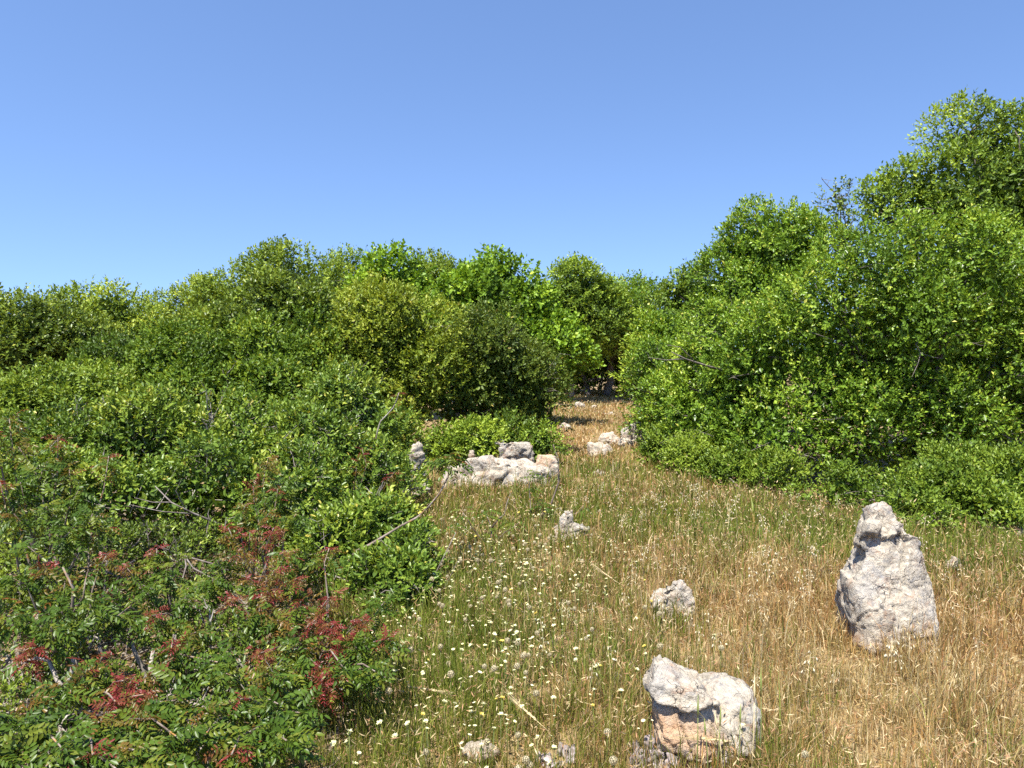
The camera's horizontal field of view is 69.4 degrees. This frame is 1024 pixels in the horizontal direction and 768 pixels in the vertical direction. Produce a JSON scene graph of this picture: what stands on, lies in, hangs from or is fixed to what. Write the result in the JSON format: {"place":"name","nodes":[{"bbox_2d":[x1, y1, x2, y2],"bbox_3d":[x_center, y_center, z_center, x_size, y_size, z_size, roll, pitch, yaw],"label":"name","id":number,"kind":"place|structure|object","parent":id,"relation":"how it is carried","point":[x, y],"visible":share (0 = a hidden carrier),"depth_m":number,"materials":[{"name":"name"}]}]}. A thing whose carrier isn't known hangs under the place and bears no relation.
{"place":"outdoors","nodes":[
{"label":"outdoors","id":0,"kind":"place"},
{"bbox_2d":[0,355,1023,767],"bbox_3d":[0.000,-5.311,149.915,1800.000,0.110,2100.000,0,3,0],"label":"ground","id":1,"kind":"structure","parent":0,"point":[572,727],"depth_m":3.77,"materials":[{"name":"beige plant"}]},
{"bbox_2d":[0,409,128,613],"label":"terebinth shrub","id":2,"kind":"object","parent":1,"relation":"on","point":[77,500],"visible":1,"depth_m":3.95,"materials":[{"name":"green plant"}]},
{"bbox_2d":[0,513,130,686],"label":"terebinth shrub","id":3,"kind":"object","parent":1,"relation":"on","point":[72,630],"visible":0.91,"depth_m":3.21,"materials":[{"name":"green plant"}]},
{"bbox_2d":[27,567,85,667],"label":"dead branch","id":4,"kind":"object","parent":3,"relation":"in","point":[72,597],"visible":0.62,"depth_m":3.24,"materials":[{"name":"wood"}]},
{"bbox_2d":[0,281,130,389],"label":"oak tree","id":5,"kind":"object","parent":1,"relation":"on","point":[28,328],"visible":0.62,"depth_m":11.17,"materials":[{"name":"green plant"}]},
{"bbox_2d":[0,353,149,449],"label":"leafy shrub","id":6,"kind":"object","parent":1,"relation":"on","point":[23,395],"visible":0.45,"depth_m":8.41,"materials":[{"name":"green plant"}]},
{"bbox_2d":[29,275,172,365],"bbox_3d":[-8.992,-0.703,16.055,3.362,3.310,2.537,1,3,22],"label":"oak tree","id":7,"kind":"object","parent":1,"relation":"on","point":[117,308],"visible":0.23,"depth_m":15.66,"materials":[{"name":"green plant"}]},
{"bbox_2d":[0,684,213,767],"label":"terebinth shrub","id":8,"kind":"object","parent":1,"relation":"on","point":[30,737],"visible":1,"depth_m":2.23,"materials":[{"name":"green plant"}]},
{"bbox_2d":[25,651,208,759],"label":"terebinth shrub","id":9,"kind":"object","parent":1,"relation":"on","point":[144,705],"visible":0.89,"depth_m":2.59,"materials":[{"name":"green plant"}]},
{"bbox_2d":[0,502,331,654],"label":"undergrowth shrub","id":10,"kind":"object","parent":1,"relation":"on","point":[128,534],"visible":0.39,"depth_m":4.82,"materials":[{"name":"green plant"}]},
{"bbox_2d":[133,481,221,525],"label":"dead branch","id":11,"kind":"object","parent":10,"relation":"in","point":[191,512],"visible":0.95,"depth_m":5.27,"materials":[{"name":"wood"}]},
{"bbox_2d":[93,543,244,701],"bbox_3d":[-1.590,1.148,3.441,0.610,0.590,1.382,-1,3,-24],"label":"terebinth shrub","id":12,"kind":"object","parent":1,"relation":"on","point":[150,615],"visible":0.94,"depth_m":3.41,"materials":[{"name":"green plant"}]},
{"bbox_2d":[134,269,223,331],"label":"oak tree","id":13,"kind":"object","parent":1,"relation":"on","point":[174,298],"visible":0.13,"depth_m":25.48,"materials":[{"name":"green plant"}]},
{"bbox_2d":[0,523,365,767],"bbox_3d":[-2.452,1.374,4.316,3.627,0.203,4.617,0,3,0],"label":"shrub","id":14,"kind":"object","parent":1,"relation":"on","point":[111,646],"visible":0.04,"depth_m":3.96,"materials":[{"name":"green plant"}]},
{"bbox_2d":[0,600,377,767],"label":"undergrowth shrub","id":15,"kind":"object","parent":1,"relation":"on","point":[10,689],"visible":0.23,"depth_m":3.28,"materials":[{"name":"green plant"}]},
{"bbox_2d":[59,299,359,453],"bbox_3d":[-3.860,0.054,9.438,3.816,2.354,2.325,0,3,-9],"label":"oak shrub","id":16,"kind":"object","parent":1,"relation":"on","point":[271,367],"visible":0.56,"depth_m":9.19,"materials":[{"name":"green plant"}]},
{"bbox_2d":[0,377,422,563],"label":"lentisk shrub","id":17,"kind":"object","parent":1,"relation":"on","point":[209,453],"visible":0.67,"depth_m":6.11,"materials":[{"name":"green plant"}]},
{"bbox_2d":[170,652,330,767],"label":"terebinth shrub","id":18,"kind":"object","parent":1,"relation":"on","point":[236,743],"visible":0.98,"depth_m":2.49,"materials":[{"name":"green plant"}]},
{"bbox_2d":[149,261,351,362],"bbox_3d":[-4.146,-0.389,11.856,3.477,3.137,1.927,0,3,0],"label":"glossy tree","id":19,"kind":"object","parent":1,"relation":"on","point":[270,287],"visible":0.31,"depth_m":11.34,"materials":[{"name":"green plant"}]},
{"bbox_2d":[195,522,318,656],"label":"terebinth shrub","id":20,"kind":"object","parent":1,"relation":"on","point":[253,588],"visible":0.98,"depth_m":3.71,"materials":[{"name":"green plant"}]},
{"bbox_2d":[170,234,355,331],"bbox_3d":[-6.469,-1.654,20.103,5.218,4.811,3.933,1,3,23],"label":"oak tree","id":21,"kind":"object","parent":1,"relation":"on","point":[259,257],"visible":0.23,"depth_m":19.51,"materials":[{"name":"green plant"}]},
{"bbox_2d":[229,455,312,609],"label":"terebinth shrub","id":22,"kind":"object","parent":1,"relation":"on","point":[275,499],"visible":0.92,"depth_m":4.39,"materials":[{"name":"green plant"}]},
{"bbox_2d":[244,546,413,723],"bbox_3d":[-0.770,1.189,3.431,0.692,0.588,1.279,0,3,0],"label":"terebinth shrub","id":23,"kind":"object","parent":1,"relation":"on","point":[345,677],"visible":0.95,"depth_m":3.16,"materials":[{"name":"green plant"}]},
{"bbox_2d":[330,740,335,767],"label":"meadow flower","id":24,"kind":"object","parent":1,"relation":"on","point":[333,742],"visible":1,"depth_m":2.63,"materials":[{"name":"beige plant"}]},
{"bbox_2d":[316,242,368,289],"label":"oak tree","id":25,"kind":"object","parent":1,"relation":"on","point":[350,252],"visible":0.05,"depth_m":24.42,"materials":[{"name":"green plant"}]},
{"bbox_2d":[347,729,352,767],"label":"meadow flower","id":26,"kind":"object","parent":1,"relation":"on","point":[349,731],"visible":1,"depth_m":2.75,"materials":[{"name":"beige plant"}]},
{"bbox_2d":[282,354,436,506],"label":"lentisk shrub","id":27,"kind":"object","parent":1,"relation":"on","point":[346,391],"visible":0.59,"depth_m":7.89,"materials":[{"name":"green plant"}]},
{"bbox_2d":[277,481,453,614],"bbox_3d":[-0.869,1.180,5.075,1.154,0.874,1.557,-2,3,-38],"label":"lentisk shrub","id":28,"kind":"object","parent":1,"relation":"on","point":[350,525],"visible":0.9,"depth_m":5.03,"materials":[{"name":"green plant"}]},
{"bbox_2d":[340,447,402,498],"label":"terebinth shrub","id":29,"kind":"object","parent":1,"relation":"on","point":[363,477],"visible":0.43,"depth_m":6.06,"materials":[{"name":"green plant"}]},
{"bbox_2d":[376,720,381,760],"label":"meadow flower","id":30,"kind":"object","parent":1,"relation":"on","point":[379,722],"visible":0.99,"depth_m":2.86,"materials":[{"name":"beige plant"}]},
{"bbox_2d":[290,268,473,429],"bbox_3d":[-1.899,-0.213,10.520,2.738,2.838,2.051,0,3,0],"label":"oak shrub","id":31,"kind":"object","parent":1,"relation":"on","point":[395,348],"visible":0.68,"depth_m":10.06,"materials":[{"name":"green plant"}]},
{"bbox_2d":[334,238,442,343],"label":"bush","id":32,"kind":"object","parent":1,"relation":"on","point":[410,271],"visible":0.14,"depth_m":16.49,"materials":[{"name":"green plant"}]},
{"bbox_2d":[385,687,392,720],"bbox_3d":[-0.517,1.387,3.107,0.032,0.230,0.031,0,3,9],"label":"seed head","id":33,"kind":"object","parent":1,"relation":"on","point":[388,690],"visible":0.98,"depth_m":3.10},
{"bbox_2d":[370,392,408,471],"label":"bare sapling","id":34,"kind":"object","parent":1,"relation":"on","point":[386,415],"visible":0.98,"depth_m":6.62,"materials":[{"name":"grey plant"}]},
{"bbox_2d":[325,452,475,589],"bbox_3d":[-0.710,0.914,4.902,1.017,0.893,0.324,-1,3,-28],"label":"terebinth sapling","id":35,"kind":"object","parent":1,"relation":"on","point":[459,461],"visible":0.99,"depth_m":5.00,"materials":[{"name":"green plant"}]},
{"bbox_2d":[409,442,425,496],"bbox_3d":[-1.000,0.934,7.871,0.219,0.647,0.230,0,3,0],"label":"pillar rock","id":36,"kind":"object","parent":1,"relation":"on","point":[419,459],"visible":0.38,"depth_m":7.78,"materials":[{"name":"stone"}]},
{"bbox_2d":[415,479,429,502],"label":"leaning rock","id":37,"kind":"object","parent":1,"relation":"on","point":[427,488],"visible":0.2,"depth_m":7.82,"materials":[{"name":"stone"}]},
{"bbox_2d":[423,748,429,763],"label":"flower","id":38,"kind":"object","parent":1,"relation":"on","point":[425,752],"visible":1,"depth_m":2.71,"materials":[{"name":"beige plant"}]},
{"bbox_2d":[408,686,453,694],"bbox_3d":[-0.363,1.385,3.344,0.231,0.021,0.020,1,3,15],"label":"barley ear","id":39,"kind":"object","parent":1,"relation":"on","point":[434,690],"visible":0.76,"depth_m":3.34},
{"bbox_2d":[399,246,470,327],"bbox_3d":[-2.236,-1.794,22.981,3.210,4.952,3.122,0,3,0],"label":"oak tree","id":40,"kind":"object","parent":1,"relation":"on","point":[442,264],"visible":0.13,"depth_m":22.40,"materials":[{"name":"green plant"}]},
{"bbox_2d":[442,699,446,734],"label":"meadow flower","id":41,"kind":"object","parent":1,"relation":"on","point":[444,700],"visible":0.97,"depth_m":3.03,"materials":[{"name":"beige plant"}]},
{"bbox_2d":[433,533,460,598],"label":"dead branch","id":42,"kind":"object","parent":1,"relation":"on","point":[442,559],"visible":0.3,"depth_m":4.82,"materials":[{"name":"wood"}]},
{"bbox_2d":[447,670,453,710],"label":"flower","id":43,"kind":"object","parent":1,"relation":"on","point":[450,674],"visible":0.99,"depth_m":3.26,"materials":[{"name":"white plant"}]},
{"bbox_2d":[461,739,499,762],"bbox_3d":[-0.131,1.464,2.938,0.162,0.078,0.114,2,3,33],"label":"ground rock","id":44,"kind":"object","parent":1,"relation":"on","point":[471,745],"visible":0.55,"depth_m":2.92,"materials":[{"name":"stone"}]},
{"bbox_2d":[441,491,527,542],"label":"terebinth sapling","id":45,"kind":"object","parent":1,"relation":"on","point":[492,526],"visible":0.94,"depth_m":5.97,"materials":[{"name":"green plant"}]},
{"bbox_2d":[483,738,490,765],"bbox_3d":[-0.094,1.427,2.787,0.029,0.188,0.027,1,3,15],"label":"seed head","id":46,"kind":"object","parent":1,"relation":"on","point":[486,740],"visible":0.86,"depth_m":2.78},
{"bbox_2d":[491,665,497,685],"bbox_3d":[-0.081,1.379,3.334,0.033,0.227,0.031,-1,3,-13],"label":"seed head","id":47,"kind":"object","parent":1,"relation":"on","point":[494,668],"visible":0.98,"depth_m":3.33},
{"bbox_2d":[414,402,574,468],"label":"leafy shrub","id":48,"kind":"object","parent":1,"relation":"on","point":[460,436],"visible":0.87,"depth_m":9.49,"materials":[{"name":"green plant"}]},
{"bbox_2d":[441,455,553,490],"bbox_3d":[-0.157,1.022,8.458,1.304,0.441,0.502,0,3,0],"label":"slab rock","id":49,"kind":"object","parent":1,"relation":"on","point":[493,467],"visible":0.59,"depth_m":8.30,"materials":[{"name":"stone"}]},
{"bbox_2d":[468,450,474,457],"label":"rock","id":50,"kind":"object","parent":49,"relation":"on","point":[471,454],"visible":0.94,"depth_m":8.57,"materials":[{"name":"stone"}]},
{"bbox_2d":[497,712,502,763],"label":"meadow flower","id":51,"kind":"object","parent":1,"relation":"on","point":[500,713],"visible":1,"depth_m":2.90,"materials":[{"name":"beige plant"}]},
{"bbox_2d":[424,296,578,450],"bbox_3d":[-0.178,-0.060,11.263,2.381,2.539,1.955,0,3,0],"label":"oak shrub","id":52,"kind":"object","parent":1,"relation":"on","point":[513,370],"visible":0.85,"depth_m":10.86,"materials":[{"name":"green plant"}]},
{"bbox_2d":[422,242,606,411],"bbox_3d":[-0.004,-1.004,15.387,3.932,3.966,2.460,0,3,0],"label":"bush","id":53,"kind":"object","parent":1,"relation":"on","point":[491,277],"visible":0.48,"depth_m":14.89,"materials":[{"name":"green plant"}]},
{"bbox_2d":[495,439,534,462],"bbox_3d":[0.052,0.953,9.248,0.545,0.514,0.388,0,3,0],"label":"block rock","id":54,"kind":"object","parent":1,"relation":"on","point":[515,450],"visible":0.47,"depth_m":9.10,"materials":[{"name":"stone"}]},
{"bbox_2d":[520,652,526,686],"bbox_3d":[0.056,1.368,3.483,0.035,0.215,0.033,-1,3,-12],"label":"seed head","id":55,"kind":"object","parent":1,"relation":"on","point":[523,655],"visible":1,"depth_m":3.48},
{"bbox_2d":[522,755,529,767],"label":"seed head","id":56,"kind":"object","parent":1,"relation":"on","point":[525,759],"visible":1,"depth_m":2.65},
{"bbox_2d":[505,689,550,733],"bbox_3d":[0.060,1.356,3.066,0.216,0.150,0.025,1,3,27],"label":"barley ear","id":57,"kind":"object","parent":1,"relation":"on","point":[524,709],"visible":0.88,"depth_m":3.07},
{"bbox_2d":[533,689,539,716],"bbox_3d":[0.104,1.401,3.163,0.029,0.189,0.030,-1,3,-17],"label":"seed head","id":58,"kind":"object","parent":1,"relation":"on","point":[536,691],"visible":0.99,"depth_m":3.15},
{"bbox_2d":[536,454,557,479],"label":"corner rock","id":59,"kind":"object","parent":1,"relation":"on","point":[551,462],"visible":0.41,"depth_m":8.57,"materials":[{"name":"stone"}]},
{"bbox_2d":[521,444,591,518],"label":"terebinth sapling","id":60,"kind":"object","parent":1,"relation":"on","point":[533,490],"visible":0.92,"depth_m":6.72,"materials":[{"name":"green plant"}]},
{"bbox_2d":[357,508,772,767],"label":"flowers","id":61,"kind":"object","parent":1,"relation":"on","point":[531,744],"visible":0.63,"depth_m":3.88,"materials":[{"name":"white plant"}]},
{"bbox_2d":[552,510,589,543],"bbox_3d":[0.494,1.216,6.179,0.331,0.343,0.239,0,3,0],"label":"jagged rock","id":62,"kind":"object","parent":1,"relation":"on","point":[565,518],"visible":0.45,"depth_m":6.14,"materials":[{"name":"stone"}]},
{"bbox_2d":[575,402,584,407],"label":"rock","id":63,"kind":"object","parent":1,"relation":"on","point":[580,404],"visible":0.68,"depth_m":20.13,"materials":[{"name":"stone"}]},
{"bbox_2d":[541,251,635,402],"bbox_3d":[1.887,-1.630,21.975,3.526,4.603,2.707,0,3,0],"label":"oak tree","id":64,"kind":"object","parent":1,"relation":"on","point":[581,294],"visible":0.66,"depth_m":21.29,"materials":[{"name":"green plant"}]},
{"bbox_2d":[564,350,627,395],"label":"oak tree","id":65,"kind":"object","parent":1,"relation":"on","point":[585,380],"visible":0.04,"depth_m":25.67,"materials":[{"name":"green plant"}]},
{"bbox_2d":[566,360,629,391],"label":"oak tree","id":66,"kind":"object","parent":1,"relation":"on","point":[601,382],"visible":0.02,"depth_m":28.07,"materials":[{"name":"green plant"}]},
{"bbox_2d":[587,442,612,457],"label":"path rock","id":67,"kind":"object","parent":1,"relation":"on","point":[591,446],"visible":0.56,"depth_m":11.23,"materials":[{"name":"stone"}]},
{"bbox_2d":[590,563,622,585],"bbox_3d":[0.613,1.242,4.841,0.223,0.154,0.023,1,3,11],"label":"barley ear","id":68,"kind":"object","parent":1,"relation":"on","point":[602,572],"visible":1,"depth_m":4.85},
{"bbox_2d":[595,431,619,444],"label":"path rock","id":69,"kind":"object","parent":1,"relation":"on","point":[611,436],"visible":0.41,"depth_m":12.21,"materials":[{"name":"stone"}]},
{"bbox_2d":[604,728,610,767],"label":"seed head","id":70,"kind":"object","parent":1,"relation":"on","point":[607,730],"visible":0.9,"depth_m":2.83},
{"bbox_2d":[609,755,617,767],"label":"seed head","id":71,"kind":"object","parent":1,"relation":"on","point":[612,760],"visible":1,"depth_m":2.63},
{"bbox_2d":[618,688,623,729],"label":"meadow flower","id":72,"kind":"object","parent":1,"relation":"on","point":[620,690],"visible":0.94,"depth_m":3.12,"materials":[{"name":"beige plant"}]},
{"bbox_2d":[618,437,632,448],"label":"path rock","id":73,"kind":"object","parent":1,"relation":"on","point":[622,441],"visible":0.51,"depth_m":11.84,"materials":[{"name":"stone"}]},
{"bbox_2d":[620,422,644,444],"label":"path rock","id":74,"kind":"object","parent":1,"relation":"on","point":[632,437],"visible":0.21,"depth_m":12.16,"materials":[{"name":"stone"}]},
{"bbox_2d":[599,269,670,395],"bbox_3d":[3.770,-1.661,24.188,4.202,4.500,5.788,1,3,27],"label":"oak tree","id":75,"kind":"object","parent":1,"relation":"on","point":[638,295],"visible":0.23,"depth_m":22.82,"materials":[{"name":"green plant"}]},
{"bbox_2d":[606,302,707,407],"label":"oak shrub","id":76,"kind":"object","parent":1,"relation":"on","point":[664,325],"visible":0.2,"depth_m":15.17,"materials":[{"name":"green plant"}]},
{"bbox_2d":[649,579,698,626],"bbox_3d":[0.983,1.323,4.514,0.296,0.273,0.268,0,3,0],"label":"half buried rock","id":77,"kind":"object","parent":1,"relation":"on","point":[686,594],"visible":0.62,"depth_m":4.42,"materials":[{"name":"stone"}]},
{"bbox_2d":[627,734,728,767],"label":"rock","id":78,"kind":"object","parent":1,"relation":"on","point":[664,753],"visible":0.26,"depth_m":2.86,"materials":[{"name":"grey stone"}]},
{"bbox_2d":[646,258,715,324],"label":"sapling tree","id":79,"kind":"object","parent":1,"relation":"on","point":[678,293],"visible":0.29,"depth_m":17.68,"materials":[{"name":"green plant"}]},
{"bbox_2d":[696,698,698,767],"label":"grass stalk","id":80,"kind":"object","parent":1,"relation":"on","point":[697,729],"depth_m":2.72,"materials":[{"name":"beige plant"}]},
{"bbox_2d":[642,655,761,763],"bbox_3d":[0.778,1.303,2.979,0.482,0.373,0.424,0,3,0],"label":"boulder","id":81,"kind":"object","parent":1,"relation":"on","point":[669,685],"visible":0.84,"depth_m":2.87,"materials":[{"name":"stone"}]},
{"bbox_2d":[671,733,730,741],"bbox_3d":[0.747,1.343,2.805,0.336,0.052,0.028,0,3,-8],"label":"barley ear","id":82,"kind":"object","parent":81,"relation":"on","point":[707,738],"visible":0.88,"depth_m":2.80},
{"bbox_2d":[704,719,707,767],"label":"grass stalk","id":83,"kind":"object","parent":1,"relation":"on","point":[706,741],"depth_m":2.72,"materials":[{"name":"plant"}]},
{"bbox_2d":[617,292,806,462],"bbox_3d":[2.666,-0.045,10.773,2.572,2.537,3.432,-2,3,-40],"label":"oak shrub","id":84,"kind":"object","parent":1,"relation":"on","point":[674,391],"visible":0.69,"depth_m":10.17,"materials":[{"name":"green plant"}]},
{"bbox_2d":[648,345,722,371],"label":"dead branch","id":85,"kind":"object","parent":84,"relation":"attached to","point":[694,361],"visible":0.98,"depth_m":9.48,"materials":[{"name":"wood"}]},
{"bbox_2d":[714,711,722,766],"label":"grass stalk","id":86,"kind":"object","parent":1,"relation":"on","point":[718,737],"depth_m":2.73,"materials":[{"name":"plant"}]},
{"bbox_2d":[717,708,720,767],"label":"grass stalk","id":87,"kind":"object","parent":1,"relation":"on","point":[719,736],"depth_m":2.72,"materials":[{"name":"plant"}]},
{"bbox_2d":[718,644,724,672],"bbox_3d":[1.019,1.381,3.605,0.030,0.224,0.032,-2,3,-40],"label":"seed head","id":88,"kind":"object","parent":1,"relation":"on","point":[721,647],"visible":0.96,"depth_m":3.60},
{"bbox_2d":[630,418,817,493],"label":"shrub","id":89,"kind":"object","parent":1,"relation":"on","point":[719,462],"visible":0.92,"depth_m":8.74,"materials":[{"name":"green plant"}]},
{"bbox_2d":[737,705,740,764],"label":"grass stalk","id":90,"kind":"object","parent":1,"relation":"on","point":[739,734],"depth_m":2.72,"materials":[{"name":"plant"}]},
{"bbox_2d":[751,674,754,765],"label":"grass stalk","id":91,"kind":"object","parent":1,"relation":"on","point":[753,718],"depth_m":2.72,"materials":[{"name":"plant"}]},
{"bbox_2d":[759,673,761,765],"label":"grass stalk","id":92,"kind":"object","parent":1,"relation":"on","point":[761,715],"depth_m":2.71,"materials":[{"name":"beige plant"}]},
{"bbox_2d":[675,191,852,388],"bbox_3d":[4.314,-1.091,12.600,3.082,4.420,2.332,0,3,0],"label":"oak tree","id":93,"kind":"object","parent":1,"relation":"on","point":[760,252],"visible":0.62,"depth_m":12.26,"materials":[{"name":"green plant"}]},
{"bbox_2d":[801,750,808,767],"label":"seed head","id":94,"kind":"object","parent":1,"relation":"on","point":[804,753],"visible":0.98,"depth_m":2.63},
{"bbox_2d":[801,651,817,709],"bbox_3d":[1.348,1.359,3.347,0.062,0.288,0.055,-2,3,-39],"label":"wild oat","id":95,"kind":"object","parent":1,"relation":"on","point":[808,663],"visible":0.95,"depth_m":3.35,"materials":[{"name":"plant"}]},
{"bbox_2d":[811,174,873,437],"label":"dead shrub","id":96,"kind":"object","parent":1,"relation":"on","point":[839,207],"visible":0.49,"depth_m":12.44,"materials":[{"name":"grey plant"}]},
{"bbox_2d":[704,197,1023,481],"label":"oak shrub","id":97,"kind":"object","parent":1,"relation":"on","point":[956,344],"visible":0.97,"depth_m":8.55,"materials":[{"name":"green plant"}]},
{"bbox_2d":[834,501,941,655],"bbox_3d":[2.072,1.040,4.080,0.493,0.776,0.447,0,3,0],"label":"standing rock","id":98,"kind":"object","parent":1,"relation":"on","point":[883,571],"visible":0.81,"depth_m":3.99,"materials":[{"name":"stone"}]},
{"bbox_2d":[884,641,899,681],"bbox_3d":[1.792,1.357,3.507,0.054,0.283,0.064,-2,3,-40],"label":"wild oat","id":99,"kind":"object","parent":1,"relation":"on","point":[885,655],"visible":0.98,"depth_m":3.51,"materials":[{"name":"plant"}]},
{"bbox_2d":[781,435,1023,536],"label":"shrub","id":100,"kind":"object","parent":1,"relation":"on","point":[943,482],"visible":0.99,"depth_m":6.92,"materials":[{"name":"green plant"}]},
{"bbox_2d":[902,634,915,661],"bbox_3d":[1.910,1.341,3.572,0.054,0.287,0.062,1,3,15],"label":"wild oat","id":101,"kind":"object","parent":1,"relation":"on","point":[909,645],"visible":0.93,"depth_m":3.56,"materials":[{"name":"plant"}]},
{"bbox_2d":[838,87,1023,450],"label":"oak tree","id":102,"kind":"object","parent":1,"relation":"on","point":[992,176],"visible":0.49,"depth_m":10.95,"materials":[{"name":"green plant"}]},
{"bbox_2d":[945,556,961,572],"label":"verge rock","id":103,"kind":"object","parent":1,"relation":"on","point":[954,558],"visible":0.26,"depth_m":5.21,"materials":[{"name":"stone"}]},
{"bbox_2d":[1011,523,1022,537],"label":"edge rock","id":104,"kind":"object","parent":1,"relation":"on","point":[1019,528],"visible":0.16,"depth_m":6.23,"materials":[{"name":"stone"}]},
{"bbox_2d":[0,0,1023,346],"label":"sky","id":105,"kind":"structure","parent":0,"point":[152,143],"materials":[{"name":"blue"}]},
{"bbox_2d":[536,742,575,767],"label":"rock","id":106,"kind":"object","parent":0,"point":[567,754],"visible":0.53,"depth_m":2.90,"materials":[{"name":"grey stone"}]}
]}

